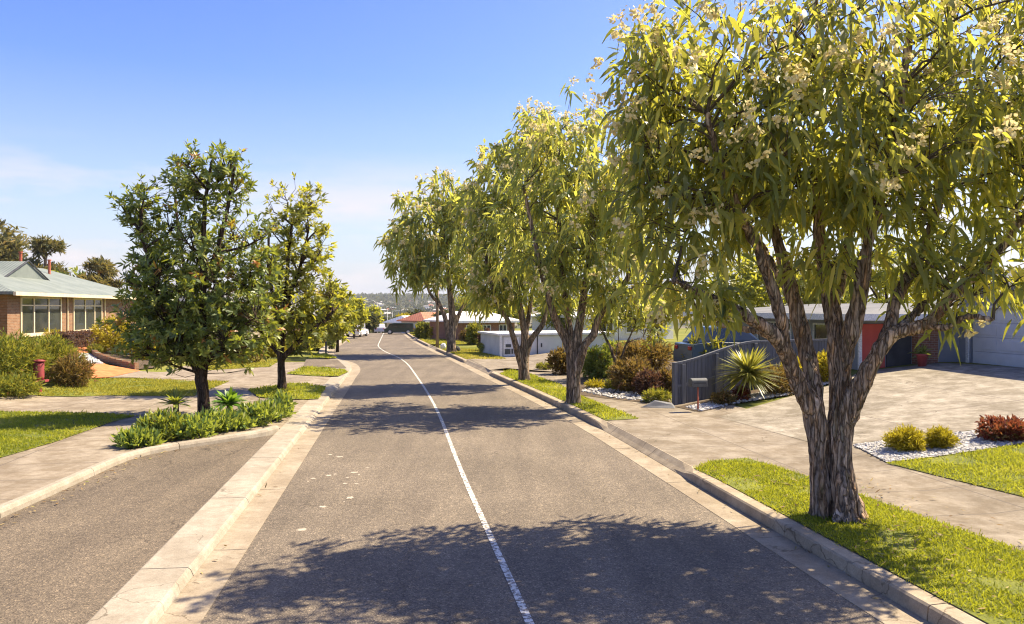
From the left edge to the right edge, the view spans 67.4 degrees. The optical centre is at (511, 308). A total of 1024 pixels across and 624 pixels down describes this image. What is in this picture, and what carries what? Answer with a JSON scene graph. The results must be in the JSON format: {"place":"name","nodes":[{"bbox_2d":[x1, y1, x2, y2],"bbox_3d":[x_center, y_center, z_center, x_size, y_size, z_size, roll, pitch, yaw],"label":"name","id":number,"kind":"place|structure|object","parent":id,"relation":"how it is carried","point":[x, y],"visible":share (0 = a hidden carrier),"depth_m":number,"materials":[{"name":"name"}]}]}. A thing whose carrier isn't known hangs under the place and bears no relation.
{"place":"outdoors","nodes":[
{"label":"outdoors","id":0,"kind":"place"},
{"bbox_2d":[0,408,136,457],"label":"lawn","id":1,"kind":"structure","parent":0,"point":[43,435],"depth_m":19.56,"materials":[{"name":"plant"}]},
{"bbox_2d":[0,395,196,415],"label":"driveway","id":2,"kind":"structure","parent":0,"point":[134,405],"depth_m":24.68,"materials":[{"name":"concrete"}]},
{"bbox_2d":[72,347,139,377],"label":"brick driveway","id":3,"kind":"structure","parent":0,"point":[103,370],"depth_m":35.54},
{"bbox_2d":[28,377,228,396],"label":"lawn","id":4,"kind":"structure","parent":0,"point":[88,394],"depth_m":28.49,"materials":[{"name":"plant"}]},
{"bbox_2d":[29,359,48,391],"bbox_3d":[-16.667,2.427,27.043,0.550,1.261,0.407,0,0,-11],"label":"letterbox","id":5,"kind":"object","parent":4,"relation":"on","point":[40,362],"visible":0.72,"depth_m":26.93,"materials":[{"name":"red paint"}]},
{"bbox_2d":[44,351,96,387],"bbox_3d":[-16.870,2.413,29.355,1.884,1.613,1.752,0,0,0],"label":"juniper bush","id":6,"kind":"object","parent":4,"relation":"on","point":[82,374],"visible":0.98,"depth_m":29.16,"materials":[{"name":"green plant"}]},
{"bbox_2d":[114,367,263,380],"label":"driveway","id":7,"kind":"structure","parent":0,"point":[221,375],"depth_m":35.35,"materials":[{"name":"concrete"}]},
{"bbox_2d":[189,358,276,369],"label":"grass","id":8,"kind":"structure","parent":0,"point":[257,363],"depth_m":41.28,"materials":[{"name":"green plant"}]},
{"bbox_2d":[248,381,325,398],"bbox_3d":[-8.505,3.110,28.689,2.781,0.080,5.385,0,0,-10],"label":"lawn","id":9,"kind":"structure","parent":0,"point":[315,388],"depth_m":28.71,"materials":[{"name":"plant"}]},
{"bbox_2d":[247,172,355,388],"bbox_3d":[-8.230,-0.997,29.376,4.437,8.471,3.762,0,0,0],"label":"street tree","id":10,"kind":"object","parent":9,"relation":"on","point":[306,316],"visible":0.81,"depth_m":29.00,"materials":[{"name":"green plant"}]},
{"bbox_2d":[287,365,347,375],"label":"grass","id":11,"kind":"structure","parent":0,"point":[306,370],"depth_m":37.26,"materials":[{"name":"green plant"}]},
{"bbox_2d":[8,296,1011,457],"bbox_3d":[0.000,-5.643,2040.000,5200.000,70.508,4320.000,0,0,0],"label":"ground","id":12,"kind":"structure","parent":0,"point":[682,334],"depth_m":49.93,"materials":[{"name":"brown soil"}]},
{"bbox_2d":[0,218,31,260],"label":"tall conifer","id":13,"kind":"object","parent":12,"relation":"on","point":[10,246],"visible":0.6,"depth_m":95.59,"materials":[{"name":"green plant"}]},
{"bbox_2d":[0,367,46,398],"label":"juniper bush","id":14,"kind":"object","parent":12,"relation":"on","point":[13,384],"visible":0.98,"depth_m":25.43,"materials":[{"name":"green plant"}]},
{"bbox_2d":[0,327,55,381],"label":"juniper bush","id":15,"kind":"object","parent":12,"relation":"on","point":[14,350],"visible":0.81,"depth_m":26.87,"materials":[{"name":"green plant"}]},
{"bbox_2d":[22,234,71,274],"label":"pine tree","id":16,"kind":"object","parent":12,"relation":"on","point":[42,247],"visible":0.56,"depth_m":91.54,"materials":[{"name":"green plant"}]},
{"bbox_2d":[20,331,89,382],"bbox_3d":[-18.173,1.944,30.230,2.793,2.219,2.453,0,0,0],"label":"juniper bush","id":17,"kind":"object","parent":12,"relation":"on","point":[59,347],"visible":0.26,"depth_m":29.95,"materials":[{"name":"green plant"}]},
{"bbox_2d":[0,251,145,339],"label":"brick house","id":18,"kind":"structure","parent":12,"relation":"on","point":[34,300],"depth_m":48.36,"materials":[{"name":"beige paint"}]},
{"bbox_2d":[20,296,61,336],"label":"window","id":19,"kind":"structure","parent":18,"relation":"in","point":[37,314],"depth_m":45.71,"materials":[{"name":"glass"}]},
{"bbox_2d":[73,298,101,330],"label":"window","id":20,"kind":"structure","parent":18,"relation":"in","point":[85,310],"depth_m":52.27,"materials":[{"name":"grey glass"}]},
{"bbox_2d":[47,329,106,347],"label":"clipped hedge","id":21,"kind":"object","parent":12,"relation":"on","point":[77,338],"visible":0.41,"depth_m":43.02,"materials":[{"name":"purple plant"}]},
{"bbox_2d":[77,255,127,288],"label":"pine tree","id":22,"kind":"object","parent":12,"relation":"on","point":[101,265],"visible":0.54,"depth_m":85.54,"materials":[{"name":"green plant"}]},
{"bbox_2d":[91,346,138,369],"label":"garden wall","id":23,"kind":"structure","parent":12,"relation":"on","point":[110,359],"depth_m":37.78,"materials":[{"name":"beige brick"}]},
{"bbox_2d":[102,348,154,368],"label":"garden bed","id":24,"kind":"object","parent":12,"relation":"on","point":[139,361],"visible":0.13,"depth_m":40.70,"materials":[{"name":"brown brick"}]},
{"bbox_2d":[86,314,140,353],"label":"golden shrub","id":25,"kind":"object","parent":24,"relation":"on","point":[107,340],"visible":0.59,"depth_m":42.25,"materials":[{"name":"yellow plant"}]},
{"bbox_2d":[0,435,272,623],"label":"parking bay","id":26,"kind":"object","parent":12,"relation":"on","point":[89,551],"visible":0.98,"depth_m":11.07,"materials":[{"name":"grey asphalt"}]},
{"bbox_2d":[0,362,338,504],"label":"footpath","id":27,"kind":"structure","parent":12,"relation":"on","point":[27,471],"depth_m":17.23,"materials":[{"name":"concrete"}]},
{"bbox_2d":[109,421,166,448],"bbox_3d":[-8.474,2.899,17.387,1.202,0.624,1.230,0,0,-42],"label":"bed plant","id":28,"kind":"object","parent":27,"relation":"on","point":[133,436],"visible":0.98,"depth_m":17.14,"materials":[{"name":"green plant"}]},
{"bbox_2d":[0,425,278,518],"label":"kerb","id":29,"kind":"structure","parent":27,"relation":"on","point":[28,499],"depth_m":15.32,"materials":[{"name":"concrete"}]},
{"bbox_2d":[133,406,191,440],"bbox_3d":[-8.303,2.745,18.147,1.327,0.870,1.255,0,0,41],"label":"bed plant","id":30,"kind":"object","parent":27,"relation":"on","point":[160,419],"visible":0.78,"depth_m":17.91,"materials":[{"name":"green plant"}]},
{"bbox_2d":[157,387,191,411],"bbox_3d":[-9.147,2.629,20.880,1.110,1.042,1.163,0,0,0],"label":"cycad","id":31,"kind":"object","parent":27,"relation":"on","point":[174,399],"visible":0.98,"depth_m":20.83,"materials":[{"name":"green plant"}]},
{"bbox_2d":[95,138,290,412],"bbox_3d":[-9.233,-0.856,22.507,5.431,8.326,3.800,0,0,0],"label":"street tree","id":32,"kind":"object","parent":27,"relation":"on","point":[216,321],"visible":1,"depth_m":21.99,"materials":[{"name":"green plant"}]},
{"bbox_2d":[169,412,222,439],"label":"bed plant","id":33,"kind":"object","parent":27,"relation":"on","point":[197,425],"visible":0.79,"depth_m":18.18,"materials":[{"name":"green plant"}]},
{"bbox_2d":[191,403,240,433],"bbox_3d":[-7.405,2.843,19.189,1.276,0.894,1.182,0,0,44],"label":"bed plant","id":34,"kind":"object","parent":27,"relation":"on","point":[226,421],"visible":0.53,"depth_m":19.10,"materials":[{"name":"green plant"}]},
{"bbox_2d":[209,387,249,409],"bbox_3d":[-7.673,2.619,20.848,1.151,1.062,1.202,0,0,0],"label":"cycad","id":35,"kind":"object","parent":27,"relation":"on","point":[229,399],"visible":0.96,"depth_m":20.79,"materials":[{"name":"green plant"}]},
{"bbox_2d":[220,409,262,430],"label":"bed plant","id":36,"kind":"object","parent":27,"relation":"on","point":[246,421],"visible":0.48,"depth_m":19.62,"materials":[{"name":"green plant"}]},
{"bbox_2d":[230,399,283,426],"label":"bed plant","id":37,"kind":"object","parent":27,"relation":"on","point":[265,411],"visible":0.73,"depth_m":20.32,"materials":[{"name":"green plant"}]},
{"bbox_2d":[254,395,294,420],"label":"bed plant","id":38,"kind":"object","parent":27,"relation":"on","point":[286,408],"visible":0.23,"depth_m":21.47,"materials":[{"name":"green plant"}]},
{"bbox_2d":[274,388,298,416],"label":"bed plant","id":39,"kind":"object","parent":27,"relation":"on","point":[279,395],"visible":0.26,"depth_m":22.30,"materials":[{"name":"green plant"}]},
{"bbox_2d":[86,334,351,623],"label":"kerb","id":40,"kind":"structure","parent":12,"relation":"on","point":[150,590],"depth_m":10.79,"materials":[{"name":"concrete"}]},
{"bbox_2d":[304,359,345,367],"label":"side bay","id":41,"kind":"object","parent":12,"relation":"on","point":[337,363],"visible":0.91,"depth_m":43.58,"materials":[{"name":"concrete"}]},
{"bbox_2d":[313,281,360,351],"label":"bushy tree","id":42,"kind":"object","parent":12,"relation":"on","point":[336,334],"visible":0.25,"depth_m":57.79,"materials":[{"name":"green plant"}]},
{"bbox_2d":[349,295,370,338],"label":"bushy tree","id":43,"kind":"object","parent":12,"relation":"on","point":[360,308],"visible":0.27,"depth_m":83.91,"materials":[{"name":"green plant"}]},
{"bbox_2d":[365,309,380,329],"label":"bushy tree","id":44,"kind":"object","parent":12,"relation":"on","point":[374,321],"visible":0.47,"depth_m":107.43,"materials":[{"name":"green plant"}]},
{"bbox_2d":[396,312,435,332],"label":"house","id":45,"kind":"structure","parent":12,"relation":"on","point":[417,317],"depth_m":102.85,"materials":[{"name":"orange tile"}]},
{"bbox_2d":[423,311,519,340],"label":"house","id":46,"kind":"structure","parent":12,"relation":"on","point":[493,324],"depth_m":76.21,"materials":[{"name":"white brick"}]},
{"bbox_2d":[465,322,483,344],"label":"cone shrub","id":47,"kind":"object","parent":12,"relation":"on","point":[471,332],"visible":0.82,"depth_m":65.81,"materials":[{"name":"green plant"}]},
{"bbox_2d":[291,292,700,332],"bbox_3d":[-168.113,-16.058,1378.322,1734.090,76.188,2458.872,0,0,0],"label":"woodland","id":48,"kind":"object","parent":12,"relation":"on","point":[386,297],"visible":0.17,"depth_m":1567.35,"materials":[{"name":"green plant"}]},
{"bbox_2d":[477,330,617,356],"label":"white building","id":49,"kind":"structure","parent":12,"relation":"on","point":[496,343],"depth_m":50.15,"materials":[{"name":"paint"}]},
{"bbox_2d":[538,336,564,353],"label":"door","id":50,"kind":"structure","parent":49,"relation":"in","point":[545,344],"depth_m":50.12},
{"bbox_2d":[533,292,578,328],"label":"bushy tree","id":51,"kind":"object","parent":12,"relation":"on","point":[549,319],"visible":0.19,"depth_m":65.09,"materials":[{"name":"green plant"}]},
{"bbox_2d":[526,306,672,339],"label":"house","id":52,"kind":"structure","parent":12,"relation":"on","point":[625,333],"depth_m":64.69,"materials":[{"name":"white paint"}]},
{"bbox_2d":[580,359,675,401],"bbox_3d":[4.894,2.811,33.800,6.502,0.594,16.073,0,0,20],"label":"garden bed","id":53,"kind":"object","parent":12,"relation":"on","point":[582,381],"visible":0.12,"depth_m":29.77,"materials":[{"name":"brown soil"}]},
{"bbox_2d":[545,343,566,374],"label":"rust shrub","id":54,"kind":"object","parent":53,"relation":"on","point":[557,358],"visible":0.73,"depth_m":36.10,"materials":[{"name":"brown plant"}]},
{"bbox_2d":[581,344,612,378],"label":"dark shrub","id":55,"kind":"object","parent":53,"relation":"on","point":[597,363],"visible":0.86,"depth_m":33.62,"materials":[{"name":"green plant"}]},
{"bbox_2d":[582,386,649,400],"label":"pebbles","id":56,"kind":"object","parent":53,"relation":"on","point":[612,395],"visible":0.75,"depth_m":27.78,"materials":[{"name":"white gravel"}]},
{"bbox_2d":[576,278,672,366],"bbox_3d":[4.873,0.775,33.505,3.370,4.805,3.451,0,0,-43],"label":"garden tree","id":57,"kind":"object","parent":53,"relation":"on","point":[650,337],"visible":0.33,"depth_m":33.46,"materials":[{"name":"green plant"}]},
{"bbox_2d":[605,354,656,392],"bbox_3d":[4.443,2.493,28.735,1.983,1.616,1.974,0,0,0],"label":"rust shrub","id":58,"kind":"object","parent":53,"relation":"on","point":[624,372],"visible":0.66,"depth_m":28.48,"materials":[{"name":"brown plant"}]},
{"bbox_2d":[611,337,674,369],"bbox_3d":[6.013,2.210,35.062,3.074,1.894,2.768,0,0,0],"label":"dark shrub","id":59,"kind":"object","parent":53,"relation":"on","point":[652,355],"visible":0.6,"depth_m":34.53,"materials":[{"name":"brown plant"}]},
{"bbox_2d":[631,367,666,394],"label":"purple shrub","id":60,"kind":"object","parent":53,"relation":"on","point":[645,379],"visible":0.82,"depth_m":27.11,"materials":[{"name":"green plant"}]},
{"bbox_2d":[639,385,671,402],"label":"plant","id":61,"kind":"object","parent":53,"relation":"on","point":[651,394],"visible":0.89,"depth_m":25.38,"materials":[{"name":"green plant"}]},
{"bbox_2d":[655,366,671,393],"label":"rust shrub","id":62,"kind":"object","parent":53,"relation":"on","point":[667,373],"visible":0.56,"depth_m":27.35,"materials":[{"name":"brown plant"}]},
{"bbox_2d":[630,278,691,341],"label":"bushy tree","id":63,"kind":"object","parent":12,"relation":"on","point":[665,316],"visible":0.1,"depth_m":56.86,"materials":[{"name":"green plant"}]},
{"bbox_2d":[405,332,985,623],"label":"kerb","id":64,"kind":"structure","parent":12,"relation":"on","point":[925,605],"depth_m":10.94,"materials":[{"name":"grey concrete"}]},
{"bbox_2d":[681,335,728,358],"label":"dark shrub","id":65,"kind":"object","parent":12,"relation":"on","point":[690,340],"visible":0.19,"depth_m":31.36,"materials":[{"name":"green plant"}]},
{"bbox_2d":[673,325,759,361],"bbox_3d":[9.297,1.637,32.499,4.519,1.847,1.862,0,0,-12],"label":"parked car","id":66,"kind":"object","parent":12,"relation":"on","point":[696,349],"visible":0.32,"depth_m":31.61,"materials":[{"name":"blue metal"}]},
{"bbox_2d":[462,356,1023,623],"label":"footpath","id":67,"kind":"structure","parent":12,"relation":"on","point":[691,437],"depth_m":15.54,"materials":[{"name":"concrete"}]},
{"bbox_2d":[642,400,674,407],"bbox_3d":[4.613,3.021,24.324,1.053,0.198,0.547,0,0,12],"label":"edging stone","id":68,"kind":"object","parent":67,"relation":"on","point":[656,404],"visible":1,"depth_m":24.14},
{"bbox_2d":[688,378,707,410],"bbox_3d":[5.639,2.663,23.280,0.520,1.098,0.266,0,0,-14],"label":"letterbox","id":69,"kind":"object","parent":67,"relation":"on","point":[697,382],"visible":0.94,"depth_m":23.20,"materials":[{"name":"grey metal"}]},
{"bbox_2d":[853,430,1023,461],"bbox_3d":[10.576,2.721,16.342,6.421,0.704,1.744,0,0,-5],"label":"pebbles","id":70,"kind":"object","parent":67,"relation":"on","point":[964,441],"visible":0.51,"depth_m":15.85,"materials":[{"name":"white gravel"}]},
{"bbox_2d":[881,423,929,451],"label":"golden tuft","id":71,"kind":"object","parent":70,"relation":"on","point":[907,437],"visible":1,"depth_m":15.92,"materials":[{"name":"yellow plant"}]},
{"bbox_2d":[924,424,961,448],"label":"golden tuft","id":72,"kind":"object","parent":70,"relation":"on","point":[939,436],"visible":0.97,"depth_m":15.84,"materials":[{"name":"yellow plant"}]},
{"bbox_2d":[974,414,1023,441],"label":"red succulent","id":73,"kind":"object","parent":70,"relation":"on","point":[1000,428],"visible":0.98,"depth_m":15.97,"materials":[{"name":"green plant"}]},
{"bbox_2d":[672,339,826,404],"bbox_3d":[8.754,2.162,26.514,7.942,2.116,0.159,0,0,-26],"label":"timber fence","id":74,"kind":"object","parent":12,"relation":"on","point":[700,366],"visible":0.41,"depth_m":25.46,"materials":[{"name":"grey wood"}]},
{"bbox_2d":[704,243,796,307],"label":"bushy tree","id":75,"kind":"object","parent":12,"relation":"on","point":[749,282],"visible":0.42,"depth_m":52.46,"materials":[{"name":"green plant"}]},
{"bbox_2d":[675,383,828,411],"bbox_3d":[8.433,2.779,25.372,7.271,0.652,1.924,0,0,-34],"label":"garden bed","id":76,"kind":"object","parent":12,"relation":"on","point":[707,401],"visible":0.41,"depth_m":24.50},
{"bbox_2d":[708,388,737,404],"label":"plant","id":77,"kind":"object","parent":76,"relation":"on","point":[723,397],"visible":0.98,"depth_m":23.91,"materials":[{"name":"brown plant"}]},
{"bbox_2d":[716,345,782,397],"bbox_3d":[7.515,1.992,24.449,2.331,1.927,2.391,0,0,0],"label":"yucca","id":78,"kind":"object","parent":76,"relation":"on","point":[747,363],"visible":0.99,"depth_m":24.15,"materials":[{"name":"green plant"}]},
{"bbox_2d":[686,381,828,411],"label":"pebbles","id":79,"kind":"object","parent":76,"relation":"on","point":[712,405],"visible":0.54,"depth_m":24.16,"materials":[{"name":"white gravel"}]},
{"bbox_2d":[759,361,792,395],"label":"rust shrub","id":80,"kind":"object","parent":76,"relation":"on","point":[783,384],"visible":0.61,"depth_m":24.71,"materials":[{"name":"brown plant"}]},
{"bbox_2d":[816,348,828,384],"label":"yellow shrub","id":81,"kind":"object","parent":76,"relation":"on","point":[823,364],"visible":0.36,"depth_m":26.21,"materials":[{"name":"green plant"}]},
{"bbox_2d":[764,253,849,305],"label":"bushy tree","id":82,"kind":"object","parent":12,"relation":"on","point":[845,300],"visible":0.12,"depth_m":48.97,"materials":[{"name":"green plant"}]},
{"bbox_2d":[683,268,1023,369],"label":"garage house","id":83,"kind":"structure","parent":12,"relation":"on","point":[985,345],"depth_m":28.73,"materials":[{"name":"grey paint"}]},
{"bbox_2d":[813,323,826,338],"bbox_3d":[12.662,1.275,30.773,0.068,1.350,2.200,0,0,-8],"label":"window","id":84,"kind":"structure","parent":83,"relation":"in","point":[819,329],"depth_m":31.43,"materials":[{"name":"black glass"}]},
{"bbox_2d":[886,320,910,366],"bbox_3d":[14.543,1.350,28.898,1.010,2.100,0.047,0,0,-8],"label":"door","id":85,"kind":"structure","parent":83,"relation":"in","point":[899,354],"depth_m":28.88,"materials":[{"name":"grey metal"}]},
{"bbox_2d":[973,308,1023,366],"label":"garage door","id":86,"kind":"structure","parent":83,"relation":"in","point":[995,330],"depth_m":27.47,"materials":[{"name":"paint"}]},
{"bbox_2d":[840,232,943,302],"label":"bushy tree","id":87,"kind":"object","parent":12,"relation":"on","point":[882,297],"visible":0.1,"depth_m":55.11,"materials":[{"name":"green plant"}]},
{"bbox_2d":[469,353,553,371],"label":"driveway","id":88,"kind":"structure","parent":0,"point":[507,363],"depth_m":43.64,"materials":[{"name":"concrete"}]},
{"bbox_2d":[0,0,1023,297],"label":"sky","id":89,"kind":"structure","parent":0,"point":[359,99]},
{"bbox_2d":[200,333,882,623],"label":"road","id":90,"kind":"structure","parent":0,"point":[586,527],"depth_m":11.26,"materials":[{"name":"grey asphalt"}]},
{"bbox_2d":[157,334,359,623],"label":"gutter","id":91,"kind":"object","parent":90,"relation":"on","point":[193,602],"visible":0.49,"depth_m":11.23,"materials":[{"name":"concrete"}]},
{"bbox_2d":[384,323,413,333],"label":"parked van","id":92,"kind":"object","parent":90,"relation":"on","point":[391,328],"visible":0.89,"depth_m":97.75,"materials":[{"name":"black metal"}]},
{"bbox_2d":[378,333,533,623],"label":"line","id":93,"kind":"object","parent":90,"relation":"on","point":[524,611],"visible":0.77,"depth_m":11.29,"materials":[{"name":"paint"}]},
{"bbox_2d":[402,333,930,623],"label":"gutter","id":94,"kind":"object","parent":90,"relation":"on","point":[883,609],"visible":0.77,"depth_m":11.32,"materials":[{"name":"concrete"}]},
{"bbox_2d":[500,369,639,419],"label":"lawn","id":95,"kind":"structure","parent":0,"point":[619,417],"depth_m":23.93,"materials":[{"name":"plant"}]},
{"bbox_2d":[449,96,584,379],"bbox_3d":[0.453,-2.802,33.277,6.651,12.414,6.291,0,0,0],"label":"street tree","id":96,"kind":"object","parent":95,"relation":"on","point":[487,297],"visible":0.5,"depth_m":32.62,"materials":[{"name":"green plant"}]},
{"bbox_2d":[471,76,682,403],"bbox_3d":[1.968,-2.090,25.528,7.788,10.949,5.799,0,0,20],"label":"street tree","id":97,"kind":"object","parent":95,"relation":"on","point":[561,195],"visible":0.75,"depth_m":24.84,"materials":[{"name":"green plant"}]},
{"bbox_2d":[693,457,1023,623],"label":"lawn","id":98,"kind":"structure","parent":0,"point":[990,619],"depth_m":9.69,"materials":[{"name":"plant"}]},
{"bbox_2d":[577,0,1023,523],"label":"street tree","id":99,"kind":"object","parent":98,"relation":"on","point":[753,167],"visible":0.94,"depth_m":10.83,"materials":[{"name":"green plant"}]},
{"bbox_2d":[702,464,1023,614],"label":"fallen leaves","id":100,"kind":"object","parent":98,"relation":"on","point":[952,575],"visible":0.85,"depth_m":10.39,"materials":[{"name":"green plant"}]},
{"bbox_2d":[719,363,1023,443],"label":"driveway","id":101,"kind":"structure","parent":0,"point":[954,397],"depth_m":21.41,"materials":[{"name":"concrete"}]},
{"bbox_2d":[910,344,930,366],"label":"potted plant","id":102,"kind":"object","parent":101,"relation":"on","point":[922,354],"visible":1,"depth_m":27.80,"materials":[{"name":"red plant"}]},
{"bbox_2d":[887,442,1023,496],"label":"lawn","id":103,"kind":"structure","parent":0,"point":[952,458],"depth_m":14.34,"materials":[{"name":"plant"}]},
{"label":"lawn","id":104,"kind":"structure","parent":0,"visible":0},
{"bbox_2d":[373,166,505,352],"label":"street tree","id":105,"kind":"object","parent":104,"relation":"on","point":[417,263],"visible":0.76,"depth_m":53.33,"materials":[{"name":"green plant"}]},
{"bbox_2d":[442,347,505,358],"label":"grass","id":106,"kind":"structure","parent":104,"relation":"on","point":[473,353],"depth_m":50.65,"materials":[{"name":"green plant"}]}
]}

